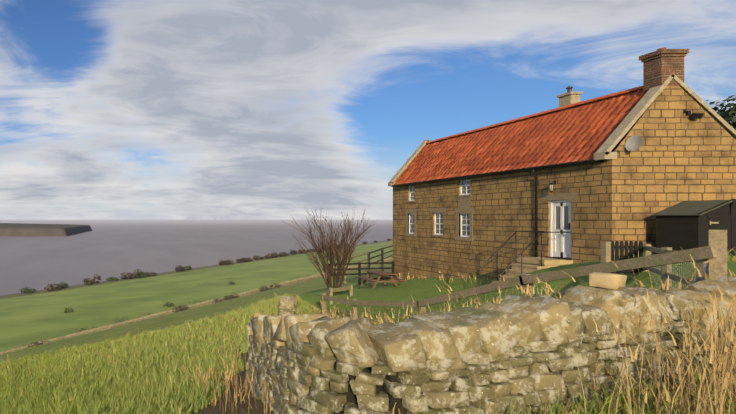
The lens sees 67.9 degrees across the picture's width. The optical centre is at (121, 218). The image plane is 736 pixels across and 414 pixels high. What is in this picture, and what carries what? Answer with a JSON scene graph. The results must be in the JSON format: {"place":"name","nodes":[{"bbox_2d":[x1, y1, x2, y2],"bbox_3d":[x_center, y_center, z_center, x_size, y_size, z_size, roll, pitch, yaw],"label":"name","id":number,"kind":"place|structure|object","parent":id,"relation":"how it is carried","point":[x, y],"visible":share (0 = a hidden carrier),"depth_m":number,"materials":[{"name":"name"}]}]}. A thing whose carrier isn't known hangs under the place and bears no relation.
{"place":"outdoors","nodes":[
{"label":"outdoors","id":0,"kind":"place"},
{"bbox_2d":[0,223,91,235],"bbox_3d":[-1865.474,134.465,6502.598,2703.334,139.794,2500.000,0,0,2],"label":"headland","id":1,"kind":"structure","parent":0,"point":[15,229],"depth_m":5267.83,"materials":[{"name":"grey stone"}]},
{"bbox_2d":[0,220,392,295],"bbox_3d":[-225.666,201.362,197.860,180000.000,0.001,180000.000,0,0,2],"label":"sea","id":2,"kind":"structure","parent":0,"point":[105,249],"depth_m":3430.68,"materials":[{"name":"liquid"}]},
{"bbox_2d":[278,296,296,314],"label":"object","id":3,"kind":"structure","parent":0,"point":[287,304],"depth_m":16.12,"materials":[{"name":"beige stone"}]},
{"bbox_2d":[0,239,735,413],"bbox_3d":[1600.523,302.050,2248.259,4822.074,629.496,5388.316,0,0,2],"label":"ground","id":4,"kind":"structure","parent":0,"point":[30,318],"depth_m":112.02,"materials":[{"name":"green plant"}]},
{"bbox_2d":[0,258,391,354],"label":"dirt path","id":5,"kind":"structure","parent":4,"relation":"on","point":[246,293],"depth_m":90.87,"materials":[{"name":"brown soil"}]},
{"bbox_2d":[19,238,391,346],"bbox_3d":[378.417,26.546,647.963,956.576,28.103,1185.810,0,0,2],"label":"bushes","id":6,"kind":"object","parent":4,"relation":"on","point":[179,307],"visible":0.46,"depth_m":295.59,"materials":[{"name":"green plant"}]},
{"bbox_2d":[283,207,375,292],"bbox_3d":[9.150,1.363,20.163,3.979,3.810,3.564,0,0,2],"label":"bare shrub by lawn","id":7,"kind":"object","parent":4,"relation":"on","point":[332,245],"visible":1,"depth_m":19.74,"materials":[{"name":"brown plant"}]},
{"bbox_2d":[0,248,735,413],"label":"grass tufts","id":8,"kind":"object","parent":4,"relation":"on","point":[84,392],"visible":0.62,"depth_m":10.87,"materials":[{"name":"green plant"}]},
{"bbox_2d":[0,247,735,413],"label":"dry grass stalks","id":9,"kind":"object","parent":4,"relation":"on","point":[726,377],"visible":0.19,"depth_m":3.63,"materials":[{"name":"beige plant"}]},
{"bbox_2d":[355,270,405,287],"bbox_3d":[12.723,3.034,22.612,1.676,0.792,1.500,0,0,2],"label":"picnic table","id":10,"kind":"object","parent":4,"relation":"on","point":[379,273],"visible":0.98,"depth_m":22.42,"materials":[{"name":"brown wood"}]},
{"bbox_2d":[327,241,642,287],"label":"black gate and fence","id":11,"kind":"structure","parent":4,"relation":"on","point":[629,250],"depth_m":11.10,"materials":[{"name":"black wood"}]},
{"bbox_2d":[245,276,735,413],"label":"dry stone wall","id":12,"kind":"structure","parent":4,"relation":"on","point":[484,355],"depth_m":3.85,"materials":[{"name":"beige stone"}]},
{"bbox_2d":[588,272,626,289],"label":"stone block","id":13,"kind":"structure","parent":12,"relation":"on","point":[607,280],"depth_m":4.29,"materials":[{"name":"stone"}]},
{"bbox_2d":[320,230,726,319],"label":"timber fences","id":14,"kind":"object","parent":4,"relation":"on","point":[716,249],"visible":0.54,"depth_m":7.75,"materials":[{"name":"brown wood"}]},
{"bbox_2d":[323,252,708,323],"bbox_3d":[9.854,1.949,10.985,5.615,2.874,11.401,0,0,2],"label":"fence wire","id":15,"kind":"object","parent":14,"relation":"attached to","point":[706,267],"visible":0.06,"depth_m":8.23,"materials":[{"name":"silver metal"}]},
{"bbox_2d":[492,257,572,282],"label":"door steps","id":16,"kind":"structure","parent":4,"relation":"on","point":[530,264],"depth_m":16.03,"materials":[{"name":"stone"}]},
{"bbox_2d":[476,231,570,285],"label":"step handrails","id":17,"kind":"object","parent":16,"relation":"on","point":[518,255],"visible":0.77,"depth_m":15.63,"materials":[{"name":"black metal"}]},
{"bbox_2d":[393,86,735,278],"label":"cottage walls","id":18,"kind":"structure","parent":4,"relation":"on","point":[678,155],"depth_m":15.01,"materials":[{"name":"beige stone"}]},
{"bbox_2d":[407,179,570,258],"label":"window frames","id":19,"kind":"structure","parent":18,"relation":"attached to","point":[560,244],"depth_m":16.25,"materials":[{"name":"white wood"}]},
{"bbox_2d":[410,178,567,235],"bbox_3d":[15.465,-0.543,20.309,0.005,2.730,9.116,0,0,2],"label":"window glass","id":20,"kind":"object","parent":19,"relation":"in","point":[468,215],"visible":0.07,"depth_m":20.67,"materials":[{"name":"glass"}]},
{"bbox_2d":[394,86,653,184],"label":"roof","id":21,"kind":"structure","parent":18,"relation":"on","point":[580,131],"depth_m":18.15,"materials":[{"name":"red tile"}]},
{"bbox_2d":[391,109,703,259],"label":"black fittings","id":22,"kind":"object","parent":18,"relation":"on","point":[686,112],"visible":0.96,"depth_m":16.83,"materials":[{"name":"black metal"}]},
{"bbox_2d":[388,73,735,240],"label":"stone trim","id":23,"kind":"structure","parent":18,"relation":"attached to","point":[626,124],"depth_m":14.42,"materials":[{"name":"beige stone"}]},
{"bbox_2d":[556,92,582,110],"bbox_3d":[17.242,-4.393,17.689,0.460,0.810,0.580,0,0,2],"label":"chimney","id":24,"kind":"object","parent":18,"relation":"on","point":[568,98],"visible":0.71,"depth_m":17.54,"materials":[{"name":"stone"}]},
{"bbox_2d":[566,86,572,92],"bbox_3d":[17.242,-4.948,17.689,0.190,0.300,0.200,0,0,2],"label":"chimney flue","id":25,"kind":"object","parent":24,"relation":"on","point":[569,88],"visible":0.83,"depth_m":17.64,"materials":[{"name":"brown ceramic"}]},
{"bbox_2d":[624,135,641,150],"bbox_3d":[15.476,-2.294,14.028,0.434,0.512,0.413,0,0,2],"label":"satellite dish","id":26,"kind":"object","parent":18,"relation":"attached to","point":[633,143],"visible":1,"depth_m":14.02,"materials":[{"name":"grey plastic"}]},
{"bbox_2d":[639,49,688,90],"bbox_3d":[17.025,-4.648,14.441,0.820,1.120,0.645,0,0,2],"label":"chimney","id":27,"kind":"object","parent":18,"relation":"on","point":[660,66],"visible":0.91,"depth_m":14.20,"materials":[{"name":"brick"}]},
{"bbox_2d":[656,199,735,256],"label":"shed","id":28,"kind":"structure","parent":4,"relation":"on","point":[676,233],"depth_m":12.84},
{"bbox_2d":[652,200,732,215],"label":"shed roof","id":29,"kind":"structure","parent":28,"relation":"on","point":[688,208],"depth_m":13.26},
{"bbox_2d":[706,95,735,129],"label":"tree","id":30,"kind":"object","parent":4,"relation":"on","point":[730,113],"visible":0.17,"depth_m":18.70,"materials":[{"name":"green plant"}]},
{"bbox_2d":[0,0,735,219],"label":"sky","id":31,"kind":"structure","parent":0,"point":[110,109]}
]}

